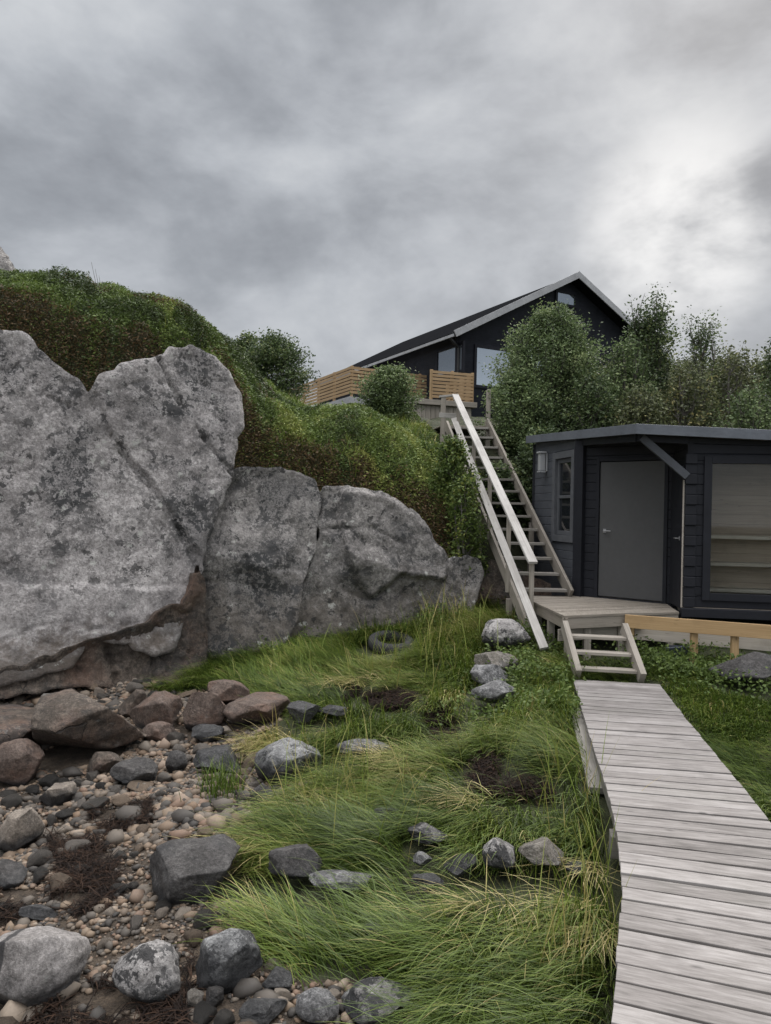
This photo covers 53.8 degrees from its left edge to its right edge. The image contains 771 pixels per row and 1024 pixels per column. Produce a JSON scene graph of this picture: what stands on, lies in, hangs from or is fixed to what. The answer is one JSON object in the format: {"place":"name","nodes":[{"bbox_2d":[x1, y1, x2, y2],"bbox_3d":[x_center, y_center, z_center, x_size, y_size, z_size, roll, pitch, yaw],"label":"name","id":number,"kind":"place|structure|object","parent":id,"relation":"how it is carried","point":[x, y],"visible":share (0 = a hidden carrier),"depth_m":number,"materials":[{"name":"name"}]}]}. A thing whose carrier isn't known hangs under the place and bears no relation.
{"place":"outdoors","nodes":[
{"label":"outdoors","id":0,"kind":"place"},
{"bbox_2d":[39,293,448,511],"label":"hill grass","id":1,"kind":"structure","parent":0,"point":[407,427],"depth_m":13.33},
{"bbox_2d":[0,293,770,1023],"bbox_3d":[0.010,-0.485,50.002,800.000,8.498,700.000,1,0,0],"label":"ground","id":2,"kind":"structure","parent":0,"point":[62,759],"depth_m":5.78,"materials":[{"name":"plant"}]},
{"bbox_2d":[0,247,15,270],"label":"peak rock","id":3,"kind":"object","parent":2,"relation":"on","point":[6,263],"visible":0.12,"depth_m":20.31,"materials":[{"name":"stone"}]},
{"bbox_2d":[0,793,22,809],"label":"cobble","id":4,"kind":"object","parent":2,"relation":"on","point":[11,800],"visible":0.99,"depth_m":6.73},
{"bbox_2d":[0,859,27,888],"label":"boulder","id":5,"kind":"object","parent":2,"relation":"on","point":[13,874],"visible":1,"depth_m":5.37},
{"bbox_2d":[0,704,33,744],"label":"ledge rock","id":6,"kind":"object","parent":2,"relation":"on","point":[15,721],"visible":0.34,"depth_m":7.90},
{"bbox_2d":[0,738,44,785],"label":"boulder","id":7,"kind":"object","parent":2,"relation":"on","point":[21,759],"visible":0.97,"depth_m":7.15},
{"bbox_2d":[0,807,44,851],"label":"boulder","id":8,"kind":"object","parent":2,"relation":"on","point":[21,828],"visible":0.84,"depth_m":5.93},
{"bbox_2d":[18,904,58,919],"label":"boulder","id":9,"kind":"object","parent":2,"relation":"on","point":[38,912],"visible":0.98,"depth_m":4.95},
{"bbox_2d":[0,926,90,1006],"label":"boulder","id":10,"kind":"object","parent":2,"relation":"on","point":[39,965],"visible":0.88,"depth_m":4.00,"materials":[{"name":"stone"}]},
{"bbox_2d":[39,781,76,806],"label":"boulder","id":11,"kind":"object","parent":2,"relation":"on","point":[56,794],"visible":0.9,"depth_m":6.75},
{"bbox_2d":[30,688,146,749],"bbox_3d":[-3.095,2.181,7.989,1.117,0.637,1.228,1,0,-21],"label":"ledge rock","id":12,"kind":"object","parent":2,"relation":"on","point":[71,717],"visible":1,"depth_m":7.57,"materials":[{"name":"stone"}]},
{"bbox_2d":[0,565,207,698],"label":"overhang rock","id":13,"kind":"object","parent":2,"relation":"on","point":[100,663],"visible":0.69,"depth_m":10.21,"materials":[{"name":"stone"}]},
{"bbox_2d":[87,751,120,773],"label":"boulder","id":14,"kind":"object","parent":2,"relation":"on","point":[101,762],"visible":0.88,"depth_m":7.38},
{"bbox_2d":[0,793,212,1023],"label":"seaweed","id":15,"kind":"object","parent":2,"relation":"on","point":[165,1011],"visible":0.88,"depth_m":5.08,"materials":[{"name":"plant"}]},
{"bbox_2d":[0,329,244,686],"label":"granite outcrop","id":16,"kind":"object","parent":2,"relation":"on","point":[115,483],"visible":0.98,"depth_m":10.37,"materials":[{"name":"stone"}]},
{"bbox_2d":[118,689,147,717],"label":"boulder","id":17,"kind":"object","parent":2,"relation":"on","point":[136,697],"visible":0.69,"depth_m":8.87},
{"bbox_2d":[110,757,157,784],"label":"boulder","id":18,"kind":"object","parent":2,"relation":"on","point":[125,772],"visible":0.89,"depth_m":7.05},
{"bbox_2d":[112,939,180,1004],"bbox_3d":[-1.283,2.468,4.077,0.347,0.288,0.341,1,0,-19],"label":"boulder","id":19,"kind":"object","parent":2,"relation":"on","point":[149,972],"visible":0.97,"depth_m":3.98,"materials":[{"name":"stone"}]},
{"bbox_2d":[130,691,183,728],"bbox_3d":[-2.651,2.278,8.750,0.584,0.448,0.424,1,0,31],"label":"boulder","id":20,"kind":"object","parent":2,"relation":"on","point":[164,706],"visible":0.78,"depth_m":8.61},
{"bbox_2d":[141,721,175,741],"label":"boulder","id":21,"kind":"object","parent":2,"relation":"on","point":[156,731],"visible":0.77,"depth_m":8.20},
{"bbox_2d":[165,750,187,773],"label":"boulder","id":22,"kind":"object","parent":2,"relation":"on","point":[176,760],"visible":0.81,"depth_m":7.39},
{"bbox_2d":[183,929,202,947],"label":"cobble","id":23,"kind":"object","parent":2,"relation":"on","point":[191,936],"visible":0.99,"depth_m":4.49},
{"bbox_2d":[149,834,240,904],"bbox_3d":[-1.294,2.435,5.145,0.615,0.390,0.576,1,0,-11],"label":"boulder","id":24,"kind":"object","parent":2,"relation":"on","point":[181,867],"visible":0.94,"depth_m":4.99,"materials":[{"name":"stone"}]},
{"bbox_2d":[186,988,203,1007],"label":"boulder","id":25,"kind":"object","parent":2,"relation":"on","point":[194,996],"visible":0.77,"depth_m":3.92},
{"bbox_2d":[183,692,226,730],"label":"boulder","id":26,"kind":"object","parent":2,"relation":"on","point":[204,708],"visible":0.81,"depth_m":8.46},
{"bbox_2d":[193,1000,217,1023],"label":"cobble","id":27,"kind":"object","parent":2,"relation":"on","point":[204,1010],"visible":0.98,"depth_m":3.81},
{"bbox_2d":[191,724,223,741],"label":"boulder","id":28,"kind":"object","parent":2,"relation":"on","point":[207,732],"visible":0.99,"depth_m":8.13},
{"bbox_2d":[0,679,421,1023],"bbox_3d":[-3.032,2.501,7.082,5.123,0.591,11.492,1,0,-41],"label":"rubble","id":29,"kind":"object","parent":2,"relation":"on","point":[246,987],"visible":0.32,"depth_m":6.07,"materials":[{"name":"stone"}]},
{"bbox_2d":[0,680,423,1023],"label":"shingle","id":30,"kind":"object","parent":2,"relation":"on","point":[79,814],"visible":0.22,"depth_m":5.55,"materials":[{"name":"gravel"}]},
{"bbox_2d":[26,849,53,867],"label":"cobble","id":31,"kind":"object","parent":30,"relation":"on","point":[37,858],"visible":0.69,"depth_m":5.63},
{"bbox_2d":[50,872,73,894],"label":"cobble","id":32,"kind":"object","parent":30,"relation":"on","point":[61,877],"visible":0.7,"depth_m":5.25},
{"bbox_2d":[64,839,90,852],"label":"cobble","id":33,"kind":"object","parent":30,"relation":"on","point":[72,843],"visible":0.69,"depth_m":5.84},
{"bbox_2d":[126,780,152,791],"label":"cobble","id":34,"kind":"object","parent":30,"relation":"on","point":[132,785],"visible":0.83,"depth_m":6.92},
{"bbox_2d":[193,908,216,929],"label":"cobble","id":35,"kind":"object","parent":30,"relation":"on","point":[200,924],"visible":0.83,"depth_m":4.67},
{"bbox_2d":[206,985,223,1006],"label":"boulder","id":36,"kind":"object","parent":2,"relation":"on","point":[214,996],"visible":0.81,"depth_m":3.92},
{"bbox_2d":[193,744,239,773],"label":"boulder","id":37,"kind":"object","parent":2,"relation":"on","point":[204,755],"visible":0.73,"depth_m":7.31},
{"bbox_2d":[177,749,263,799],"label":"grass tuft","id":38,"kind":"object","parent":2,"relation":"on","point":[222,786],"visible":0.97,"depth_m":6.71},
{"bbox_2d":[213,1008,235,1023],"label":"cobble","id":39,"kind":"object","parent":2,"relation":"on","point":[224,1016],"visible":1,"depth_m":3.77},
{"bbox_2d":[207,679,249,703],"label":"boulder","id":40,"kind":"object","parent":2,"relation":"on","point":[227,691],"visible":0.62,"depth_m":9.16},
{"bbox_2d":[195,928,262,993],"bbox_3d":[-0.874,2.426,4.160,0.326,0.307,0.299,1,0,-41],"label":"boulder","id":41,"kind":"object","parent":2,"relation":"on","point":[228,959],"visible":0.94,"depth_m":4.06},
{"bbox_2d":[229,329,266,365],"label":"round bush","id":42,"kind":"object","parent":2,"relation":"on","point":[244,342],"visible":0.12,"depth_m":19.35,"materials":[{"name":"green plant"}]},
{"bbox_2d":[0,264,506,600],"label":"heather scrub","id":43,"kind":"object","parent":2,"relation":"on","point":[84,290],"visible":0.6,"depth_m":12.99,"materials":[{"name":"plant"}]},
{"bbox_2d":[222,692,289,724],"bbox_3d":[-1.453,2.259,8.600,0.729,0.333,0.628,1,0,0],"label":"boulder","id":44,"kind":"object","parent":2,"relation":"on","point":[250,708],"visible":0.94,"depth_m":8.44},
{"bbox_2d":[202,466,321,664],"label":"granite pillar","id":45,"kind":"structure","parent":2,"relation":"on","point":[261,546],"depth_m":11.48,"materials":[{"name":"stone"}]},
{"bbox_2d":[250,783,274,808],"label":"boulder","id":46,"kind":"object","parent":2,"relation":"on","point":[258,788],"visible":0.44,"depth_m":6.43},
{"bbox_2d":[239,998,286,1023],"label":"boulder","id":47,"kind":"object","parent":2,"relation":"on","point":[263,1010],"visible":0.98,"depth_m":3.80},
{"bbox_2d":[262,966,292,989],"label":"boulder","id":48,"kind":"object","parent":2,"relation":"on","point":[279,977],"visible":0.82,"depth_m":4.02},
{"bbox_2d":[240,326,320,400],"bbox_3d":[-2.752,-3.599,19.020,2.167,2.026,2.405,1,0,31],"label":"round tree","id":49,"kind":"object","parent":2,"relation":"on","point":[272,348],"visible":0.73,"depth_m":18.74,"materials":[{"name":"green plant"}]},
{"bbox_2d":[255,737,321,784],"bbox_3d":[-0.910,2.337,7.099,0.625,0.436,0.502,1,0,0],"label":"boulder","id":50,"kind":"object","parent":2,"relation":"on","point":[276,750],"visible":0.74,"depth_m":6.96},
{"bbox_2d":[287,701,320,723],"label":"boulder","id":51,"kind":"object","parent":2,"relation":"on","point":[295,708],"visible":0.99,"depth_m":8.15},
{"bbox_2d":[295,987,339,1023],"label":"boulder","id":52,"kind":"object","parent":2,"relation":"on","point":[313,1004],"visible":0.99,"depth_m":3.78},
{"bbox_2d":[308,869,372,890],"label":"boulder","id":53,"kind":"object","parent":2,"relation":"on","point":[337,877],"visible":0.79,"depth_m":4.82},
{"bbox_2d":[292,365,426,406],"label":"side terrace","id":54,"kind":"structure","parent":2,"relation":"on","point":[350,399],"depth_m":26.11,"materials":[{"name":"brown wood"}]},
{"bbox_2d":[337,738,392,753],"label":"boulder","id":55,"kind":"object","parent":2,"relation":"on","point":[354,743],"visible":0.67,"depth_m":7.22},
{"bbox_2d":[286,485,448,643],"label":"granite block","id":56,"kind":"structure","parent":2,"relation":"on","point":[382,554],"depth_m":12.06,"materials":[{"name":"stone"}]},
{"bbox_2d":[342,977,414,1023],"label":"boulder","id":57,"kind":"object","parent":2,"relation":"on","point":[357,995],"visible":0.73,"depth_m":3.81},
{"bbox_2d":[347,361,428,419],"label":"willow bush","id":58,"kind":"object","parent":2,"relation":"on","point":[386,390],"visible":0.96,"depth_m":17.20,"materials":[{"name":"green plant"}]},
{"bbox_2d":[368,630,413,654],"bbox_3d":[0.082,1.932,11.184,0.690,0.180,0.690,4,12,0],"label":"old tyre","id":59,"kind":"object","parent":2,"relation":"on","point":[380,643],"visible":0.69,"depth_m":11.07,"materials":[{"name":"rubber"}]},
{"bbox_2d":[169,664,620,981],"bbox_3d":[-0.009,2.198,6.807,3.274,0.633,6.330,1,0,0],"label":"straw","id":60,"kind":"object","parent":2,"relation":"on","point":[476,905],"visible":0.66,"depth_m":4.59,"materials":[{"name":"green plant"}]},
{"bbox_2d":[413,851,431,866],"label":"boulder","id":61,"kind":"object","parent":2,"relation":"on","point":[420,858],"visible":0.98,"depth_m":4.99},
{"bbox_2d":[408,438,441,461],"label":"rowan bush","id":62,"kind":"object","parent":2,"relation":"on","point":[430,447],"visible":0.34,"depth_m":14.30,"materials":[{"name":"green plant"}]},
{"bbox_2d":[411,873,443,890],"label":"boulder","id":63,"kind":"object","parent":2,"relation":"on","point":[429,877],"visible":0.84,"depth_m":4.72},
{"bbox_2d":[397,369,476,418],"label":"front terrace","id":64,"kind":"structure","parent":2,"relation":"on","point":[431,407],"depth_m":21.65,"materials":[{"name":"brown wood"}]},
{"bbox_2d":[337,677,561,805],"bbox_3d":[0.441,2.150,7.702,0.990,0.299,4.308,1,0,-22],"label":"seaweed","id":65,"kind":"object","parent":2,"relation":"on","point":[488,772],"visible":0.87,"depth_m":6.50,"materials":[{"name":"plant"}]},
{"bbox_2d":[423,432,487,504],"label":"rowan bush","id":66,"kind":"object","parent":2,"relation":"on","point":[451,455],"visible":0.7,"depth_m":13.43,"materials":[{"name":"green plant"}]},
{"bbox_2d":[141,580,770,1023],"bbox_3d":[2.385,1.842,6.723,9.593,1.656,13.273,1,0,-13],"label":"grass","id":67,"kind":"structure","parent":2,"relation":"on","point":[299,939],"depth_m":5.48,"materials":[{"name":"plant"}]},
{"bbox_2d":[268,843,322,878],"bbox_3d":[-0.597,2.346,5.080,0.343,0.237,0.292,1,0,28],"label":"boulder","id":68,"kind":"object","parent":67,"relation":"on","point":[293,865],"visible":0.94,"depth_m":5.01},
{"bbox_2d":[318,705,346,716],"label":"boulder","id":69,"kind":"object","parent":67,"relation":"on","point":[332,710],"visible":0.98,"depth_m":8.23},
{"bbox_2d":[408,822,447,844],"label":"boulder","id":70,"kind":"object","parent":67,"relation":"on","point":[421,827],"visible":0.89,"depth_m":5.20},
{"bbox_2d":[443,853,477,876],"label":"boulder","id":71,"kind":"object","parent":67,"relation":"on","point":[462,869],"visible":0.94,"depth_m":4.82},
{"bbox_2d":[482,837,515,869],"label":"boulder","id":72,"kind":"object","parent":67,"relation":"on","point":[505,850],"visible":0.97,"depth_m":4.77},
{"bbox_2d":[518,837,563,865],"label":"boulder","id":73,"kind":"object","parent":67,"relation":"on","point":[531,851],"visible":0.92,"depth_m":4.74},
{"bbox_2d":[561,621,646,682],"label":"short steps","id":74,"kind":"structure","parent":67,"relation":"on","point":[631,653],"depth_m":9.05,"materials":[{"name":"grey wood"}]},
{"bbox_2d":[431,555,483,619],"bbox_3d":[0.998,1.376,12.759,1.012,1.351,1.131,1,0,-17],"label":"granite stub","id":75,"kind":"object","parent":2,"relation":"on","point":[459,572],"visible":0.56,"depth_m":12.41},
{"bbox_2d":[441,469,491,591],"bbox_3d":[1.363,0.330,12.925,0.948,2.144,1.033,1,0,0],"label":"rowan bush","id":76,"kind":"object","parent":2,"relation":"on","point":[465,510],"visible":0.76,"depth_m":12.82,"materials":[{"name":"green plant"}]},
{"bbox_2d":[470,664,507,683],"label":"boulder","id":77,"kind":"object","parent":2,"relation":"on","point":[485,674],"visible":0.75,"depth_m":8.70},
{"bbox_2d":[307,271,676,417],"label":"house","id":78,"kind":"structure","parent":2,"relation":"on","point":[468,344],"depth_m":26.30,"materials":[{"name":"wood"}]},
{"bbox_2d":[435,340,464,377],"bbox_3d":[2.121,-4.989,25.053,0.080,1.007,1.673,1,0,-28],"label":"window","id":79,"kind":"structure","parent":78,"relation":"in","point":[445,356],"depth_m":25.06,"materials":[{"name":"clear glass"}]},
{"bbox_2d":[473,344,512,388],"bbox_3d":[3.597,-4.788,25.325,1.587,1.429,0.080,1,0,-28],"label":"window","id":80,"kind":"structure","parent":78,"relation":"in","point":[480,351],"depth_m":25.15,"materials":[{"name":"clear glass"}]},
{"bbox_2d":[555,289,576,308],"bbox_3d":[6.348,-7.500,26.763,0.973,0.558,0.080,1,0,-28],"label":"window","id":81,"kind":"structure","parent":78,"relation":"in","point":[567,297],"depth_m":26.76,"materials":[{"name":"clear glass"}]},
{"bbox_2d":[471,680,515,703],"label":"boulder","id":82,"kind":"object","parent":2,"relation":"on","point":[495,690],"visible":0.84,"depth_m":8.05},
{"bbox_2d":[474,651,517,671],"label":"boulder","id":83,"kind":"object","parent":2,"relation":"on","point":[494,657],"visible":0.69,"depth_m":9.15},
{"bbox_2d":[227,602,770,745],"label":"leafy weeds","id":84,"kind":"object","parent":2,"relation":"on","point":[672,660],"visible":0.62,"depth_m":8.89,"materials":[{"name":"green plant"}]},
{"bbox_2d":[434,390,573,649],"bbox_3d":[2.016,-0.301,13.691,1.273,4.687,7.553,1,0,-9],"label":"outdoor staircase","id":85,"kind":"structure","parent":2,"relation":"on","point":[522,601],"depth_m":12.77,"materials":[{"name":"grey wood"}]},
{"bbox_2d":[478,458,531,510],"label":"birch bush","id":86,"kind":"object","parent":2,"relation":"on","point":[509,485],"visible":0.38,"depth_m":14.67,"materials":[{"name":"green plant"}]},
{"bbox_2d":[481,618,531,649],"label":"boulder","id":87,"kind":"object","parent":2,"relation":"on","point":[509,629],"visible":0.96,"depth_m":10.05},
{"bbox_2d":[474,559,551,611],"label":"dark bedrock","id":88,"kind":"structure","parent":2,"relation":"on","point":[493,580],"depth_m":12.93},
{"bbox_2d":[471,362,569,458],"bbox_3d":[2.972,-2.206,16.592,2.248,2.181,2.183,1,0,0],"label":"willow bush","id":89,"kind":"object","parent":2,"relation":"on","point":[510,433],"visible":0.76,"depth_m":16.31,"materials":[{"name":"green plant"}]},
{"bbox_2d":[503,419,572,553],"bbox_3d":[3.144,-0.410,14.962,1.933,2.899,2.004,1,0,0],"label":"birch bush","id":90,"kind":"object","parent":2,"relation":"on","point":[527,454],"visible":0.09,"depth_m":14.88,"materials":[{"name":"green plant"}]},
{"bbox_2d":[479,298,622,432],"bbox_3d":[3.843,-2.937,17.543,3.484,3.842,3.440,1,0,0],"label":"willow tree","id":91,"kind":"object","parent":2,"relation":"on","point":[561,336],"visible":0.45,"depth_m":16.96,"materials":[{"name":"green plant"}]},
{"bbox_2d":[570,708,603,793],"bbox_3d":[1.797,2.064,6.723,0.190,0.181,1.907,1,0,9],"label":"loose board","id":92,"kind":"object","parent":2,"relation":"on","point":[585,740],"visible":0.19,"depth_m":6.44,"materials":[{"name":"grey wood"}]},
{"bbox_2d":[546,359,638,431],"bbox_3d":[4.207,-1.252,16.222,2.257,3.972,2.115,1,0,29],"label":"birch bush","id":93,"kind":"object","parent":2,"relation":"on","point":[586,398],"visible":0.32,"depth_m":16.02,"materials":[{"name":"green plant"}]},
{"bbox_2d":[528,595,678,660],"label":"deck","id":94,"kind":"structure","parent":2,"relation":"on","point":[592,615],"depth_m":10.14,"materials":[{"name":"grey wood"}]},
{"bbox_2d":[599,329,668,426],"bbox_3d":[5.421,-1.973,17.242,1.764,4.327,1.915,1,0,0],"label":"birch tree","id":95,"kind":"object","parent":2,"relation":"on","point":[635,371],"visible":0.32,"depth_m":17.00,"materials":[{"name":"green plant"}]},
{"bbox_2d":[604,376,675,425],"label":"birch bush","id":96,"kind":"object","parent":2,"relation":"on","point":[635,406],"visible":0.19,"depth_m":15.43,"materials":[{"name":"green plant"}]},
{"bbox_2d":[525,424,770,619],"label":"cabin","id":97,"kind":"object","parent":2,"relation":"on","point":[677,518],"visible":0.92,"depth_m":11.13,"materials":[{"name":"grey paint"}]},
{"bbox_2d":[551,449,574,542],"bbox_3d":[2.977,-0.255,12.624,0.097,1.500,0.880,1,0,-10],"label":"window","id":98,"kind":"structure","parent":97,"relation":"in","point":[562,474],"depth_m":12.72,"materials":[{"name":"grey paint"}]},
{"bbox_2d":[598,461,664,600],"bbox_3d":[3.706,0.270,11.503,1.000,2.075,0.112,1,0,40],"label":"door","id":99,"kind":"structure","parent":97,"relation":"in","point":[631,528],"depth_m":11.50,"materials":[{"name":"grey paint"}]},
{"bbox_2d":[669,465,684,607],"bbox_3d":[4.074,0.338,10.693,0.106,1.950,0.680,1,0,9],"label":"door","id":100,"kind":"structure","parent":97,"relation":"in","point":[677,481],"depth_m":10.65,"materials":[{"name":"wood"}]},
{"bbox_2d":[701,456,770,602],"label":"window","id":101,"kind":"structure","parent":97,"relation":"in","point":[709,461],"depth_m":10.19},
{"bbox_2d":[619,284,690,423],"bbox_3d":[6.305,-2.876,17.997,1.910,5.046,2.196,1,0,0],"label":"birch tree","id":102,"kind":"object","parent":2,"relation":"on","point":[650,324],"visible":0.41,"depth_m":17.79,"materials":[{"name":"green plant"}]},
{"bbox_2d":[574,680,770,1023],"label":"boardwalk","id":103,"kind":"structure","parent":2,"relation":"on","point":[692,834],"depth_m":4.10,"materials":[{"name":"grey wood"}]},
{"bbox_2d":[654,355,738,427],"bbox_3d":[6.754,-1.433,17.022,2.284,4.181,2.183,1,0,0],"label":"birch bush","id":104,"kind":"object","parent":2,"relation":"on","point":[681,390],"visible":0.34,"depth_m":16.73,"materials":[{"name":"green plant"}]},
{"bbox_2d":[625,614,770,663],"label":"timber frame","id":105,"kind":"object","parent":2,"relation":"on","point":[738,636],"visible":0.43,"depth_m":9.57,"materials":[{"name":"wood"}]},
{"bbox_2d":[659,353,742,424],"bbox_3d":[8.259,-2.629,20.353,3.224,3.286,2.959,1,0,0],"label":"thicket bush","id":106,"kind":"object","parent":2,"relation":"on","point":[683,362],"visible":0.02,"depth_m":20.18,"materials":[{"name":"green plant"}]},
{"bbox_2d":[673,305,731,426],"bbox_3d":[7.597,-2.724,18.481,1.530,4.631,1.546,1,0,0],"label":"birch tree","id":107,"kind":"object","parent":2,"relation":"on","point":[698,345],"visible":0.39,"depth_m":18.38,"materials":[{"name":"green plant"}]},
{"bbox_2d":[697,345,768,422],"bbox_3d":[9.280,-2.663,20.622,3.262,3.717,3.001,1,0,0],"label":"thicket bush","id":108,"kind":"object","parent":2,"relation":"on","point":[735,354],"visible":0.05,"depth_m":20.16,"materials":[{"name":"green plant"}]},
{"bbox_2d":[705,336,765,427],"bbox_3d":[8.231,-2.000,18.051,2.188,4.206,1.962,1,0,0],"label":"birch tree","id":109,"kind":"object","parent":2,"relation":"on","point":[728,380],"visible":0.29,"depth_m":17.87,"materials":[{"name":"green plant"}]},
{"bbox_2d":[705,380,770,429],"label":"birch bush","id":110,"kind":"object","parent":2,"relation":"on","point":[745,410],"visible":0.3,"depth_m":15.85,"materials":[{"name":"green plant"}]},
{"bbox_2d":[708,651,770,683],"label":"boulder","id":111,"kind":"object","parent":2,"relation":"on","point":[758,662],"visible":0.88,"depth_m":8.53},
{"bbox_2d":[740,347,770,406],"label":"thicket bush","id":112,"kind":"object","parent":2,"relation":"on","point":[759,368],"visible":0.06,"depth_m":20.26,"materials":[{"name":"green plant"}]},
{"bbox_2d":[750,337,770,426],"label":"birch tree","id":113,"kind":"object","parent":2,"relation":"on","point":[767,362],"visible":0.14,"depth_m":16.55,"materials":[{"name":"green plant"}]},
{"bbox_2d":[0,0,770,405],"label":"sky","id":114,"kind":"structure","parent":0,"point":[353,180],"materials":[{"name":"grey"}]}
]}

